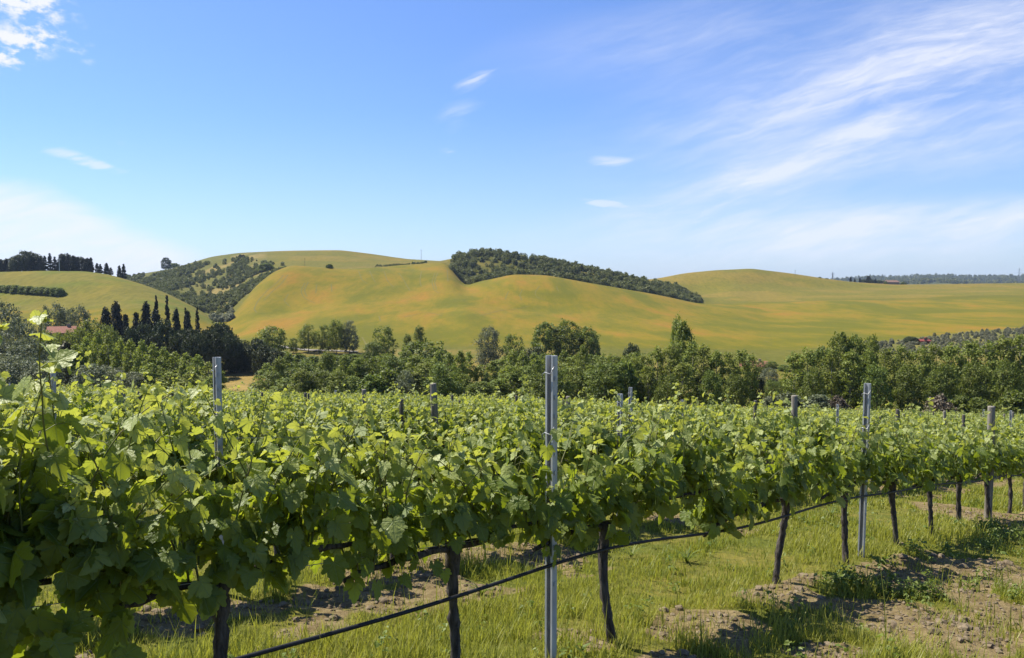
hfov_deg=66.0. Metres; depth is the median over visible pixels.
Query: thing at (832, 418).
grapevine
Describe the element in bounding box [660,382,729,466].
grapevine
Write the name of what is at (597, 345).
broadleaf tree
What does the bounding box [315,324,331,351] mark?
broadleaf tree
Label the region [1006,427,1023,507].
grapevine
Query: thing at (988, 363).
poplar
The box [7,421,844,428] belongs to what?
trellis wire
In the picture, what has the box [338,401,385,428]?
grapevine
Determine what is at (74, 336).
broadleaf tree
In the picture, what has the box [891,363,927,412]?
broadleaf tree
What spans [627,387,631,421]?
steel trellis post
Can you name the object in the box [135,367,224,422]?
grapevine
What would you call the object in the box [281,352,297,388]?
poplar
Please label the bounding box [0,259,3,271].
conifer
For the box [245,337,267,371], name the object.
evergreen oak
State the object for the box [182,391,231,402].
grapevine
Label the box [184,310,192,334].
conifer
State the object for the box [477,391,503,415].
grapevine
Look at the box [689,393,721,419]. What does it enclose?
grapevine
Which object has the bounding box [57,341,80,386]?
pine
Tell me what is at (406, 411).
grapevine
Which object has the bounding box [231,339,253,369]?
evergreen oak
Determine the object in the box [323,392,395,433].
grapevine
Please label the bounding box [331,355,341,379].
poplar
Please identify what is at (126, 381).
willow
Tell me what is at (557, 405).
grapevine
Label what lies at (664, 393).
broadleaf tree
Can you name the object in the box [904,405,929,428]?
grapevine
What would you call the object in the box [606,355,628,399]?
broadleaf tree
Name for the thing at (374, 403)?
grapevine
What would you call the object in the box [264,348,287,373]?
evergreen oak
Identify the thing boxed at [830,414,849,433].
grapevine
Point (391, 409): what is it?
grapevine
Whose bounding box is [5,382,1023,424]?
distant grapevines
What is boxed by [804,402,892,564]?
grapevine
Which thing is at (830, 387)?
poplar
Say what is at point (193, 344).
umbrella pine
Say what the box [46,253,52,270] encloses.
cypress
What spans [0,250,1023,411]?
hills
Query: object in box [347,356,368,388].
poplar
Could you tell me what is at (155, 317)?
conifer
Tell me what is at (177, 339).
umbrella pine
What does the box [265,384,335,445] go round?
grapevine
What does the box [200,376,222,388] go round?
poplar
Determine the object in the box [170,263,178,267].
bush
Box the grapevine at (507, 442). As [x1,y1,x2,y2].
[442,374,544,544]
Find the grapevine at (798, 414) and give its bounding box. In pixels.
[780,402,807,434]
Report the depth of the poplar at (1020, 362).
118.25 m
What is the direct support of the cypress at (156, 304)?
on the hills
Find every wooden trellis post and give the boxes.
[362,389,366,413]
[399,399,403,427]
[430,383,438,441]
[753,400,756,453]
[791,395,797,437]
[896,409,899,481]
[943,411,945,423]
[962,414,964,435]
[984,406,994,517]
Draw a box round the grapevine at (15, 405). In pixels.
[0,385,33,411]
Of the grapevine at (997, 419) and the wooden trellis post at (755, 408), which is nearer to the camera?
the wooden trellis post at (755, 408)
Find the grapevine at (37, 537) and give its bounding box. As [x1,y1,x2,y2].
[0,310,188,657]
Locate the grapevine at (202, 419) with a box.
[177,395,255,441]
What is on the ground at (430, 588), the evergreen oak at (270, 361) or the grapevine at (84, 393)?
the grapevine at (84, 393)
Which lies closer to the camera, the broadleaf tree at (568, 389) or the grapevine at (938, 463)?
the grapevine at (938, 463)
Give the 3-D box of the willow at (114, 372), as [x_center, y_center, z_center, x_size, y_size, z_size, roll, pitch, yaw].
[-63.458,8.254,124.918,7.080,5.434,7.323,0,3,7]
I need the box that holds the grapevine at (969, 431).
[957,421,979,444]
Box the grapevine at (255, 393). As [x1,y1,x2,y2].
[222,377,274,413]
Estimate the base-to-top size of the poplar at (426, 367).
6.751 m
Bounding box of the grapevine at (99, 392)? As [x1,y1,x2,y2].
[20,375,117,412]
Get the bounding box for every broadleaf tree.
[30,329,65,374]
[52,332,63,342]
[61,330,81,344]
[63,327,92,374]
[74,317,112,364]
[96,325,124,365]
[248,371,281,392]
[253,325,287,350]
[283,360,317,391]
[287,338,298,352]
[295,323,318,351]
[299,358,319,391]
[303,369,338,395]
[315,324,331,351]
[326,319,348,353]
[350,356,381,387]
[360,342,383,368]
[366,356,381,370]
[372,325,398,356]
[376,353,407,380]
[395,339,450,374]
[407,356,441,394]
[420,362,464,396]
[462,381,501,397]
[501,333,525,364]
[515,373,561,399]
[530,321,564,360]
[532,353,549,391]
[541,367,577,399]
[552,318,587,366]
[575,326,600,360]
[581,353,597,391]
[583,358,628,402]
[587,342,600,364]
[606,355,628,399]
[620,351,645,366]
[653,373,681,403]
[697,369,723,405]
[720,373,746,407]
[754,361,767,373]
[763,379,779,396]
[766,361,778,367]
[773,378,788,394]
[777,365,791,370]
[798,368,826,406]
[809,345,836,397]
[821,331,856,402]
[839,333,866,408]
[860,362,893,410]
[861,333,881,376]
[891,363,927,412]
[922,361,961,410]
[954,360,992,401]
[987,357,1023,411]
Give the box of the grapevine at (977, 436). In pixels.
[965,419,995,445]
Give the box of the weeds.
[227,498,1023,657]
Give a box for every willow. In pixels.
[0,298,24,348]
[0,331,26,370]
[0,352,23,379]
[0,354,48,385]
[1,314,36,359]
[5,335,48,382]
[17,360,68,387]
[24,326,52,364]
[39,300,69,328]
[55,309,72,325]
[62,303,92,331]
[68,363,111,387]
[87,365,129,387]
[112,371,150,387]
[337,320,359,352]
[391,369,421,396]
[473,325,502,366]
[758,367,778,390]
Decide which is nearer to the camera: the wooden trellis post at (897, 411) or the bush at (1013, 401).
the wooden trellis post at (897, 411)
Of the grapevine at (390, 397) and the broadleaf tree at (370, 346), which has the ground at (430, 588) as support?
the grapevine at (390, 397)
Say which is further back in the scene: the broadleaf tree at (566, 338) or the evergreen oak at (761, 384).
the broadleaf tree at (566, 338)
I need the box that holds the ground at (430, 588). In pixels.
[26,437,1023,657]
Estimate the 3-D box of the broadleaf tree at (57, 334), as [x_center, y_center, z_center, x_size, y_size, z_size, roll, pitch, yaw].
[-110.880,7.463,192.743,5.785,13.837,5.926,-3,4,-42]
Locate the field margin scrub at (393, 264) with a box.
[375,260,426,266]
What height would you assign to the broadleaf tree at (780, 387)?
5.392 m
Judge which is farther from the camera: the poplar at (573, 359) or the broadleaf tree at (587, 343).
the broadleaf tree at (587, 343)
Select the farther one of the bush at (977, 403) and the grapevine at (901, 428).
the bush at (977, 403)
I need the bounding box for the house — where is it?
[739,359,767,366]
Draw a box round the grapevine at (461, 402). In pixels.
[447,394,470,409]
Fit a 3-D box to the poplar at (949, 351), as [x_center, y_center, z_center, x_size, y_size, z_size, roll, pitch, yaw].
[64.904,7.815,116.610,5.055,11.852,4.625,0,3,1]
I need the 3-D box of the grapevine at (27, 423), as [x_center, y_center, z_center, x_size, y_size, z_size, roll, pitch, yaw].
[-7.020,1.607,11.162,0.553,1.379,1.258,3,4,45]
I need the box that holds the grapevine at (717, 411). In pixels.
[693,388,737,436]
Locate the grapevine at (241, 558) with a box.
[44,379,374,657]
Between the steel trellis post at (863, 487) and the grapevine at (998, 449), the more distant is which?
the grapevine at (998, 449)
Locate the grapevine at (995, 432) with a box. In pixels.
[976,416,1003,438]
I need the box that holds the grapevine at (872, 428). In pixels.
[852,410,896,480]
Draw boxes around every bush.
[2,285,12,291]
[9,285,18,292]
[16,286,25,292]
[23,286,34,293]
[29,287,39,293]
[36,286,46,294]
[41,287,51,294]
[48,287,57,295]
[53,287,67,295]
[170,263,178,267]
[255,262,274,271]
[293,353,309,365]
[307,355,319,366]
[325,264,333,268]
[347,354,362,366]
[355,373,389,395]
[375,367,405,394]
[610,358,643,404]
[759,396,784,409]
[770,391,805,408]
[803,394,834,409]
[827,394,849,409]
[920,393,957,413]
[946,393,971,412]
[964,397,994,414]
[992,389,1023,415]
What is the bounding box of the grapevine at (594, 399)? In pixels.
[584,395,611,412]
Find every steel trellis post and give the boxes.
[47,372,56,419]
[210,357,223,543]
[542,355,557,657]
[615,394,622,515]
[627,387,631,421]
[835,404,838,426]
[858,383,870,556]
[1009,410,1011,426]
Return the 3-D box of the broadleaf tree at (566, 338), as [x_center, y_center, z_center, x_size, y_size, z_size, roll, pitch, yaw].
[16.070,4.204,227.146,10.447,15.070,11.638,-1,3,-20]
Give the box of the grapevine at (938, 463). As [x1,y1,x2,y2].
[897,397,974,534]
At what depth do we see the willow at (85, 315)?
233.18 m
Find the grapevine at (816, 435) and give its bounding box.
[782,396,842,461]
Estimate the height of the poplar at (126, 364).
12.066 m
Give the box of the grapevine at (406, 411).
[380,383,455,433]
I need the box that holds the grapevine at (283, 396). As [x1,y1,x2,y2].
[264,386,294,409]
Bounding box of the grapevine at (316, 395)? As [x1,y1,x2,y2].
[297,389,332,405]
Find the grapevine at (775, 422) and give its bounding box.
[750,401,790,462]
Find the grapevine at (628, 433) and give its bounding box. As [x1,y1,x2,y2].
[575,391,673,493]
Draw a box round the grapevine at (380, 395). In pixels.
[370,389,394,410]
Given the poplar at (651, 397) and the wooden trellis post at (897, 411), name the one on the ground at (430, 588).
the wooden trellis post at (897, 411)
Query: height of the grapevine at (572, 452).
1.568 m
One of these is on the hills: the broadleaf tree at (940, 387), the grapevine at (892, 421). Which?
the broadleaf tree at (940, 387)
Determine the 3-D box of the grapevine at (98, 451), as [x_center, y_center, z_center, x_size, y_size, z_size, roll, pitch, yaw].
[-2.589,1.104,4.928,0.588,1.611,1.556,3,4,45]
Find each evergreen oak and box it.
[8,254,22,271]
[15,250,30,270]
[20,251,35,270]
[32,252,42,268]
[121,326,140,369]
[134,322,153,359]
[141,331,165,374]
[150,318,179,367]
[160,257,171,269]
[210,340,234,372]
[224,350,247,372]
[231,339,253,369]
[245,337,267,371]
[251,343,273,374]
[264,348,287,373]
[522,346,545,380]
[622,342,641,362]
[745,369,764,408]
[903,336,917,342]
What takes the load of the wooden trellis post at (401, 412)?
on the ground at (430, 588)
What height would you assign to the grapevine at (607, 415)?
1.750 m
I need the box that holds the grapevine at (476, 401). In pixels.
[438,387,486,452]
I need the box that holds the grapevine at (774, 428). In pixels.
[745,392,800,465]
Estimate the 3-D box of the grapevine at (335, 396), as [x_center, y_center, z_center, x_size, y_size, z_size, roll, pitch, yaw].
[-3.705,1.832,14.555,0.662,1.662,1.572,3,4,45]
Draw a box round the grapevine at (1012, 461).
[994,425,1023,513]
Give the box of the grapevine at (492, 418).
[444,386,518,451]
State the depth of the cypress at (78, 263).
493.91 m
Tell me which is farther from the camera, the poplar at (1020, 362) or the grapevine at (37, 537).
the poplar at (1020, 362)
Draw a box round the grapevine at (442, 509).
[308,398,585,657]
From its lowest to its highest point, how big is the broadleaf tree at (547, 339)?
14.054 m
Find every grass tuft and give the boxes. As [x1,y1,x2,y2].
[464,578,497,594]
[623,544,648,557]
[668,545,704,562]
[823,505,839,516]
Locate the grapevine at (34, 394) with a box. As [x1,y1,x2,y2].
[27,387,94,406]
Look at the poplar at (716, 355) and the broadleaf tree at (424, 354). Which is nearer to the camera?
the poplar at (716, 355)
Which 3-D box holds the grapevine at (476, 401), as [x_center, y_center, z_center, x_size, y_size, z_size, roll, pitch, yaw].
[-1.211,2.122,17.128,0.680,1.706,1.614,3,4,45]
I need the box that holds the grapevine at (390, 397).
[355,381,404,414]
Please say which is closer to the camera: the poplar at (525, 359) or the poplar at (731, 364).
the poplar at (731, 364)
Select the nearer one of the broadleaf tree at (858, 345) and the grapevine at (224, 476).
the grapevine at (224, 476)
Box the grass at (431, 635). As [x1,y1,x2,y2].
[11,440,1023,657]
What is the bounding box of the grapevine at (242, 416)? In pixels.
[198,388,301,505]
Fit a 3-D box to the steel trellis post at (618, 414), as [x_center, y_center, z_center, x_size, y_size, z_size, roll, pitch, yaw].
[1.195,1.709,8.803,0.077,1.980,0.061,3,4,45]
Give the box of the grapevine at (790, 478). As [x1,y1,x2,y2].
[679,391,852,583]
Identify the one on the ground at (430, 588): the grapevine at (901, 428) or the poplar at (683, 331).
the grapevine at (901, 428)
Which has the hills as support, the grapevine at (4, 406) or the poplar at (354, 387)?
the poplar at (354, 387)
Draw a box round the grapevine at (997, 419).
[996,411,1009,427]
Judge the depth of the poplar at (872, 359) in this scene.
114.20 m
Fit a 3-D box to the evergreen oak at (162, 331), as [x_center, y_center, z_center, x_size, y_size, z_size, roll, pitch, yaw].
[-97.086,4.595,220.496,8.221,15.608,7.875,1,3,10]
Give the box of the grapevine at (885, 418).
[862,408,889,428]
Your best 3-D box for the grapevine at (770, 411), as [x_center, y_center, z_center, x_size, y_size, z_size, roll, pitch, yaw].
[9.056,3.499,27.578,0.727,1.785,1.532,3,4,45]
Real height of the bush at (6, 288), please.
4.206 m
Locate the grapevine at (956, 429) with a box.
[932,418,964,441]
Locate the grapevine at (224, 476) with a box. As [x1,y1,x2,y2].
[170,397,362,555]
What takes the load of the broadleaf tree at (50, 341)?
on the hills
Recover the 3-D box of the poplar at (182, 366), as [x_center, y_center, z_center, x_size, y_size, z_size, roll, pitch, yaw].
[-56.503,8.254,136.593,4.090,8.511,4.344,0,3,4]
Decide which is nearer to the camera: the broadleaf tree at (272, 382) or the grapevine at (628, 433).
the grapevine at (628, 433)
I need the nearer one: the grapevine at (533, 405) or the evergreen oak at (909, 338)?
the grapevine at (533, 405)
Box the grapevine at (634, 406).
[609,390,644,421]
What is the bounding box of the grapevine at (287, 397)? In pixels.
[263,384,299,411]
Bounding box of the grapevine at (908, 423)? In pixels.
[894,417,918,429]
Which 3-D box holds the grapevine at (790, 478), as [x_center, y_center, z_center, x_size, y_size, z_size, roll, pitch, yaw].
[1.954,1.343,5.961,0.695,1.646,2.033,3,4,45]
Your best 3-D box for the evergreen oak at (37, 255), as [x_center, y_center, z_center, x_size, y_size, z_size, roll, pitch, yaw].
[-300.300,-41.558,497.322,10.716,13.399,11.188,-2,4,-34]
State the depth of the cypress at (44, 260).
493.85 m
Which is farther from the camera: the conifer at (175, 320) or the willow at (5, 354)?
the conifer at (175, 320)
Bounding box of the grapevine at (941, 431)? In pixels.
[920,419,946,441]
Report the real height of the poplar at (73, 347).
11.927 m
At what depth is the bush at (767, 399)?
100.01 m
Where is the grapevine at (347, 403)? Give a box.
[323,392,359,419]
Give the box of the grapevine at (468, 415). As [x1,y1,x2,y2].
[441,391,499,435]
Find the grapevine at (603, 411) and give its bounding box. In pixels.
[575,396,615,428]
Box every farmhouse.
[46,324,77,343]
[882,280,898,284]
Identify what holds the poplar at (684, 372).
on the hills
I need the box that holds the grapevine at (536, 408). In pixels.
[511,380,573,439]
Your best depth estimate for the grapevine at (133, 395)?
12.07 m
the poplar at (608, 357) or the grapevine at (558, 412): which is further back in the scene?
the poplar at (608, 357)
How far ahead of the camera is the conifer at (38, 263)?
493.04 m
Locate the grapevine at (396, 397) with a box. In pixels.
[375,387,413,407]
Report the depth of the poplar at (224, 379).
131.42 m
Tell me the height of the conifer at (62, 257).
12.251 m
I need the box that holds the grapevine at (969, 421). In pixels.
[950,406,977,428]
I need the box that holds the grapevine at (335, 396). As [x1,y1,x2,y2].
[274,382,349,424]
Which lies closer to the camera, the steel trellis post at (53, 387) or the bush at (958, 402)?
the steel trellis post at (53, 387)
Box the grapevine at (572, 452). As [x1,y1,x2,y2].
[515,402,618,489]
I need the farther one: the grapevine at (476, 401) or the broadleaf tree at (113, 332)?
the broadleaf tree at (113, 332)
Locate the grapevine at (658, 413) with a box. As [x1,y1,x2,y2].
[641,398,676,423]
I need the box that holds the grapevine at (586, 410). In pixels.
[574,403,602,417]
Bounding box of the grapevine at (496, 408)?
[468,391,509,419]
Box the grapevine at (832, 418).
[804,409,836,436]
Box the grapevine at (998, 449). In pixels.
[969,407,1017,519]
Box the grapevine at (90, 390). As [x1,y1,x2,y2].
[88,376,129,404]
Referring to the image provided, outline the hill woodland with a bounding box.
[448,247,703,302]
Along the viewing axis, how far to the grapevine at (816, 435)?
12.31 m
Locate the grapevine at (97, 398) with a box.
[64,388,189,437]
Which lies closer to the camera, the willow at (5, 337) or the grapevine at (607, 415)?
the grapevine at (607, 415)
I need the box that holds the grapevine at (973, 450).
[929,411,998,522]
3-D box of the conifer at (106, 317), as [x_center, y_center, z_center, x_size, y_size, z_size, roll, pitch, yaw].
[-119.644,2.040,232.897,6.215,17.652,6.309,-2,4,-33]
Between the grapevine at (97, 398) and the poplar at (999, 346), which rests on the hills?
the poplar at (999, 346)
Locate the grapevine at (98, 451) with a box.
[5,372,220,507]
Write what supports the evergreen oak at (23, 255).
on the hills
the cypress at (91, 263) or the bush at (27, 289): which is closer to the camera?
the bush at (27, 289)
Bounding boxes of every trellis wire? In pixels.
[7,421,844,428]
[30,470,1021,607]
[71,429,846,441]
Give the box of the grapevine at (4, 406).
[1,376,79,449]
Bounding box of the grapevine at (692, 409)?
[666,397,711,426]
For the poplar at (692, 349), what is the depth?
126.19 m
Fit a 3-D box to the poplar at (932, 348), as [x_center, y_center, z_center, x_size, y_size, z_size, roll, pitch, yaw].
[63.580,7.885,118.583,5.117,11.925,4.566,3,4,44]
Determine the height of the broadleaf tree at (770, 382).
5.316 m
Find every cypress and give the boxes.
[3,258,7,271]
[41,256,47,270]
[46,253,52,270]
[51,257,57,270]
[65,253,69,270]
[75,257,80,270]
[89,257,94,271]
[94,263,99,272]
[98,264,102,272]
[108,267,113,274]
[121,264,126,278]
[154,295,157,322]
[164,295,171,344]
[195,307,199,332]
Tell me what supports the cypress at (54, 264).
on the hills
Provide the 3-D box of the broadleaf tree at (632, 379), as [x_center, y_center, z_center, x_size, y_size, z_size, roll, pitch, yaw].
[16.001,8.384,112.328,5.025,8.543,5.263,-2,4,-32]
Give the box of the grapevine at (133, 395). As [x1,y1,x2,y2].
[76,381,162,420]
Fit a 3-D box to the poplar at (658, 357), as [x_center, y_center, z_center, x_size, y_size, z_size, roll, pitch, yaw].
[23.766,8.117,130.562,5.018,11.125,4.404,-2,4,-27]
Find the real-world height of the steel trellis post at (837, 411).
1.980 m
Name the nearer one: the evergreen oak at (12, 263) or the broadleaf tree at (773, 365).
the broadleaf tree at (773, 365)
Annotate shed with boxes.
[917,337,930,343]
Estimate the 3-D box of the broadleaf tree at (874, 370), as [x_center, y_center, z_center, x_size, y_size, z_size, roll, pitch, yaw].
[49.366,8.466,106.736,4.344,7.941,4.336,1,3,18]
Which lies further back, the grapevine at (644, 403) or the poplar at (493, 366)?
the poplar at (493, 366)
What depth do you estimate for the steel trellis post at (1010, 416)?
21.19 m
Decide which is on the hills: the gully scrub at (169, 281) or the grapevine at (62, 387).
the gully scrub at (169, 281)
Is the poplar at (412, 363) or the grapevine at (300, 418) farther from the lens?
the poplar at (412, 363)
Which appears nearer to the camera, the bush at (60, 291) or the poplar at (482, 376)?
the poplar at (482, 376)
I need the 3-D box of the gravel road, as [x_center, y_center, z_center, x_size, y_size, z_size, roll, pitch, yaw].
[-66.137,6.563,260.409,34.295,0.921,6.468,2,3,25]
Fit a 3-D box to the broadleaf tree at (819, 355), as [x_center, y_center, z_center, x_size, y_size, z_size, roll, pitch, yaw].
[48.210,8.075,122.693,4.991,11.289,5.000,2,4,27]
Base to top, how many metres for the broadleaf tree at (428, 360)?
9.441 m
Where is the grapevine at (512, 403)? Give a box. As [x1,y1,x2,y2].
[506,394,530,413]
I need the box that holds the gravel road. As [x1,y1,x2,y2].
[278,345,356,351]
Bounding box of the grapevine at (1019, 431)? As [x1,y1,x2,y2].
[1002,419,1023,444]
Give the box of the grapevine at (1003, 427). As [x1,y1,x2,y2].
[997,414,1023,443]
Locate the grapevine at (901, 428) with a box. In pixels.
[882,404,912,444]
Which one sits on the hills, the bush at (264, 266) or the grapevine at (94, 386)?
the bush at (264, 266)
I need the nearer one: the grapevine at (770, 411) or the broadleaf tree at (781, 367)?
the grapevine at (770, 411)
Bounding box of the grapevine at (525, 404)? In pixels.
[491,386,540,429]
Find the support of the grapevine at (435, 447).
on the ground at (430, 588)
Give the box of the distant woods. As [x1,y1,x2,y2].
[830,273,1023,284]
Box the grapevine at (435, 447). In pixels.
[291,400,448,567]
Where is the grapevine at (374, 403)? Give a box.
[337,394,382,413]
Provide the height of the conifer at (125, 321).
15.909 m
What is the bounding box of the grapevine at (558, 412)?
[518,394,577,425]
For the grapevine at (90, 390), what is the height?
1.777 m
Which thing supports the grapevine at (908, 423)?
on the ground at (430, 588)
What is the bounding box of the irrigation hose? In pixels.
[234,475,1021,657]
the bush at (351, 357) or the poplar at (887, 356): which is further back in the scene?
the bush at (351, 357)
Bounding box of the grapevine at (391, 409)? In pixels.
[384,383,430,417]
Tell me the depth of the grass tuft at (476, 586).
5.75 m
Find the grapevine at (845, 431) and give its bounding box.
[828,402,862,455]
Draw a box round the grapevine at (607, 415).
[571,387,623,438]
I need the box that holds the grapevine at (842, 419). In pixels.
[828,411,850,426]
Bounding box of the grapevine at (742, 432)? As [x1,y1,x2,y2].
[708,404,768,471]
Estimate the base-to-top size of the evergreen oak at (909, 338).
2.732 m
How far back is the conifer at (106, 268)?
489.74 m
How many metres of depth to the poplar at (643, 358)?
124.14 m
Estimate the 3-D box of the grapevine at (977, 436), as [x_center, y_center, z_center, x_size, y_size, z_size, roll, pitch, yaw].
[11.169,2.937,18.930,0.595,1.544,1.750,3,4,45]
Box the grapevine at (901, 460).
[849,403,935,544]
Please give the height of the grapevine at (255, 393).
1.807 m
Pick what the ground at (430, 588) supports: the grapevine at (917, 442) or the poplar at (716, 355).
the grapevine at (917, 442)
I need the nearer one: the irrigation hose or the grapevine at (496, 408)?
the irrigation hose
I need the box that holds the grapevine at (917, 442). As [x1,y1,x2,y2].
[892,416,933,445]
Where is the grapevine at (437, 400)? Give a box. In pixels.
[406,394,445,406]
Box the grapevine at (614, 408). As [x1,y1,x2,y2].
[599,399,633,414]
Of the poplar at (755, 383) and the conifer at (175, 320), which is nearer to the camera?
the poplar at (755, 383)
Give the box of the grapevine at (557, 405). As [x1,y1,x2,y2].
[538,393,565,416]
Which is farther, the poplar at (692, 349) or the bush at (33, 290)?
the bush at (33, 290)
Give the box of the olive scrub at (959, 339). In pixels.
[864,325,1023,354]
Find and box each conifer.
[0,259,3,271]
[27,256,35,270]
[32,257,43,270]
[56,253,64,270]
[67,255,79,270]
[81,258,92,271]
[98,306,111,332]
[103,263,108,273]
[109,301,122,350]
[116,265,122,277]
[119,314,130,358]
[130,312,142,344]
[138,301,150,333]
[149,308,167,350]
[171,307,180,356]
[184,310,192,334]
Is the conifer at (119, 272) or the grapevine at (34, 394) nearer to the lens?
the grapevine at (34, 394)
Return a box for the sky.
[0,0,1023,278]
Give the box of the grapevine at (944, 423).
[937,411,950,429]
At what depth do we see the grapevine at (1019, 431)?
21.14 m
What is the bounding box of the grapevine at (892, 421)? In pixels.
[876,406,906,431]
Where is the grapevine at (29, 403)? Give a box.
[3,371,77,429]
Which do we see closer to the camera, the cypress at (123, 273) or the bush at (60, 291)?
the bush at (60, 291)
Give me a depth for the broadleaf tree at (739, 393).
116.29 m
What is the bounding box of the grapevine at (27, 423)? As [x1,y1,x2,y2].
[0,389,57,426]
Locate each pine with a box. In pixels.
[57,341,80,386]
[168,327,198,358]
[180,333,216,366]
[193,327,226,362]
[205,321,233,341]
[223,332,245,372]
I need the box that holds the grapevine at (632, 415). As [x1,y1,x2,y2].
[608,406,662,436]
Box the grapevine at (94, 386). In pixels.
[70,380,106,401]
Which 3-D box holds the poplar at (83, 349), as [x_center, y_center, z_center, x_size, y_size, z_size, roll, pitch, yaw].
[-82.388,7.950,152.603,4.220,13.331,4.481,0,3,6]
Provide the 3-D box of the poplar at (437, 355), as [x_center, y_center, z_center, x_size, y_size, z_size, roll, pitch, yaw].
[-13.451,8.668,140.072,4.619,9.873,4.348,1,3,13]
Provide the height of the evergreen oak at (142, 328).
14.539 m
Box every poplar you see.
[65,342,87,387]
[76,336,96,383]
[84,331,107,379]
[96,333,119,376]
[109,338,130,380]
[119,338,142,389]
[129,339,152,385]
[136,362,165,388]
[139,342,164,384]
[152,346,175,388]
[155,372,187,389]
[164,351,185,387]
[174,352,195,383]
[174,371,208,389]
[184,354,207,383]
[200,361,212,385]
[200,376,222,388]
[210,368,227,391]
[253,363,275,390]
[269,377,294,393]
[271,354,289,391]
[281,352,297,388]
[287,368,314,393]
[315,350,338,391]
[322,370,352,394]
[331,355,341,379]
[332,354,356,389]
[343,376,361,394]
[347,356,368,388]
[374,352,395,371]
[396,345,414,377]
[401,332,412,350]
[402,354,430,395]
[409,362,447,395]
[411,323,426,350]
[426,351,448,381]
[443,352,456,392]
[450,373,477,397]
[452,350,470,392]
[462,351,480,393]
[472,365,491,396]
[484,360,503,394]
[484,378,513,398]
[492,357,513,394]
[497,349,523,397]
[497,365,528,398]
[512,350,535,388]
[513,365,540,396]
[529,352,544,396]
[558,350,572,383]
[560,355,581,399]
[563,365,589,401]
[573,344,593,390]
[578,363,603,401]
[594,351,606,396]
[600,353,616,398]
[626,356,642,394]
[634,353,662,392]
[637,365,663,404]
[637,373,656,400]
[646,345,671,402]
[656,342,682,400]
[667,311,683,387]
[667,362,695,404]
[669,319,696,391]
[680,341,704,403]
[688,343,714,405]
[704,349,725,406]
[719,351,741,401]
[727,348,753,405]
[742,353,760,407]
[779,351,805,395]
[793,347,818,402]
[817,346,848,400]
[837,349,866,410]
[851,348,882,408]
[874,347,899,410]
[889,344,918,411]
[904,345,935,410]
[921,342,948,401]
[936,342,967,398]
[950,339,983,397]
[968,340,1001,404]
[987,335,1021,405]
[1000,332,1023,391]
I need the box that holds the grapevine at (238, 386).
[209,381,247,410]
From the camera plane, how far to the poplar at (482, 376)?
139.49 m
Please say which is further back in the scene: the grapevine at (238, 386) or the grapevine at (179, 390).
the grapevine at (238, 386)
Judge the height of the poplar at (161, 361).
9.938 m
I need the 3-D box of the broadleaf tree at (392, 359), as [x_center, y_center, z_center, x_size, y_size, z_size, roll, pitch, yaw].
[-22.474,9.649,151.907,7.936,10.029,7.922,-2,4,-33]
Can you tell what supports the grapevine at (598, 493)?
on the ground at (430, 588)
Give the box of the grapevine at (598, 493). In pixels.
[518,389,740,642]
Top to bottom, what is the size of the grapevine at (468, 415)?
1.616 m
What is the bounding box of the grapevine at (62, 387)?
[36,383,87,402]
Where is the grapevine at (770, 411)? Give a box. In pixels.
[759,402,781,416]
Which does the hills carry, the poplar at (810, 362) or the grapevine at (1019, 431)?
the poplar at (810, 362)
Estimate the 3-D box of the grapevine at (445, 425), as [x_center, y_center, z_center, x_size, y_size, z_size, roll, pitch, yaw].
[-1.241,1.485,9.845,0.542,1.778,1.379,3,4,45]
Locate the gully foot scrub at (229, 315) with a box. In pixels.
[208,307,235,321]
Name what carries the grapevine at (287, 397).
on the ground at (430, 588)
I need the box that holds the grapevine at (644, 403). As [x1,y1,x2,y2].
[633,397,648,416]
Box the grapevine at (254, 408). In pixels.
[222,387,282,426]
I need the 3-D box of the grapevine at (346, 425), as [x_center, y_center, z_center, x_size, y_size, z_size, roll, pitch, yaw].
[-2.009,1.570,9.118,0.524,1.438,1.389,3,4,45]
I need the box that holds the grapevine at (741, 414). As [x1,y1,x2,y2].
[726,395,759,429]
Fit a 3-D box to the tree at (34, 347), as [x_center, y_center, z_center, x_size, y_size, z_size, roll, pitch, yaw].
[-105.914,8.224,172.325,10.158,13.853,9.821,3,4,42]
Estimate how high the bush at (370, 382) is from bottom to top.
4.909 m
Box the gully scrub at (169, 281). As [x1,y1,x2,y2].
[126,254,286,313]
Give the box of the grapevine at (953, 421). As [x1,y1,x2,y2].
[946,410,961,428]
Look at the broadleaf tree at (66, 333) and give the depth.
191.79 m
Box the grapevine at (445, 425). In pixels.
[369,377,458,450]
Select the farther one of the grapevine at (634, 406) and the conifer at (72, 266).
the conifer at (72, 266)
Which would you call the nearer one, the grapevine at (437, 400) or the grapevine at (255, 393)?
the grapevine at (255, 393)
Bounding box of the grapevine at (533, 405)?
[501,389,540,420]
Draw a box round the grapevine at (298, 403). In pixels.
[273,393,323,422]
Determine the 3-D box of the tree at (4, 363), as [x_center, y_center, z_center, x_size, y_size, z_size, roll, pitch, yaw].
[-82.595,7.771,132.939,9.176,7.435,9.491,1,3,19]
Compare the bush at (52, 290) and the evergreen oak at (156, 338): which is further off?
the bush at (52, 290)
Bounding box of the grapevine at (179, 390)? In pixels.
[165,377,222,410]
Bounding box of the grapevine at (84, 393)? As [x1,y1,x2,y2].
[21,350,188,469]
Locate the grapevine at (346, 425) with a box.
[285,399,388,488]
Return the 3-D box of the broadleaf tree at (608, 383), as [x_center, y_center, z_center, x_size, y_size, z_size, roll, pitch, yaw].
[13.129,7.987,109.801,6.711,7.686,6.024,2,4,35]
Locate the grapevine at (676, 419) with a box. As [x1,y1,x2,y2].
[655,410,697,435]

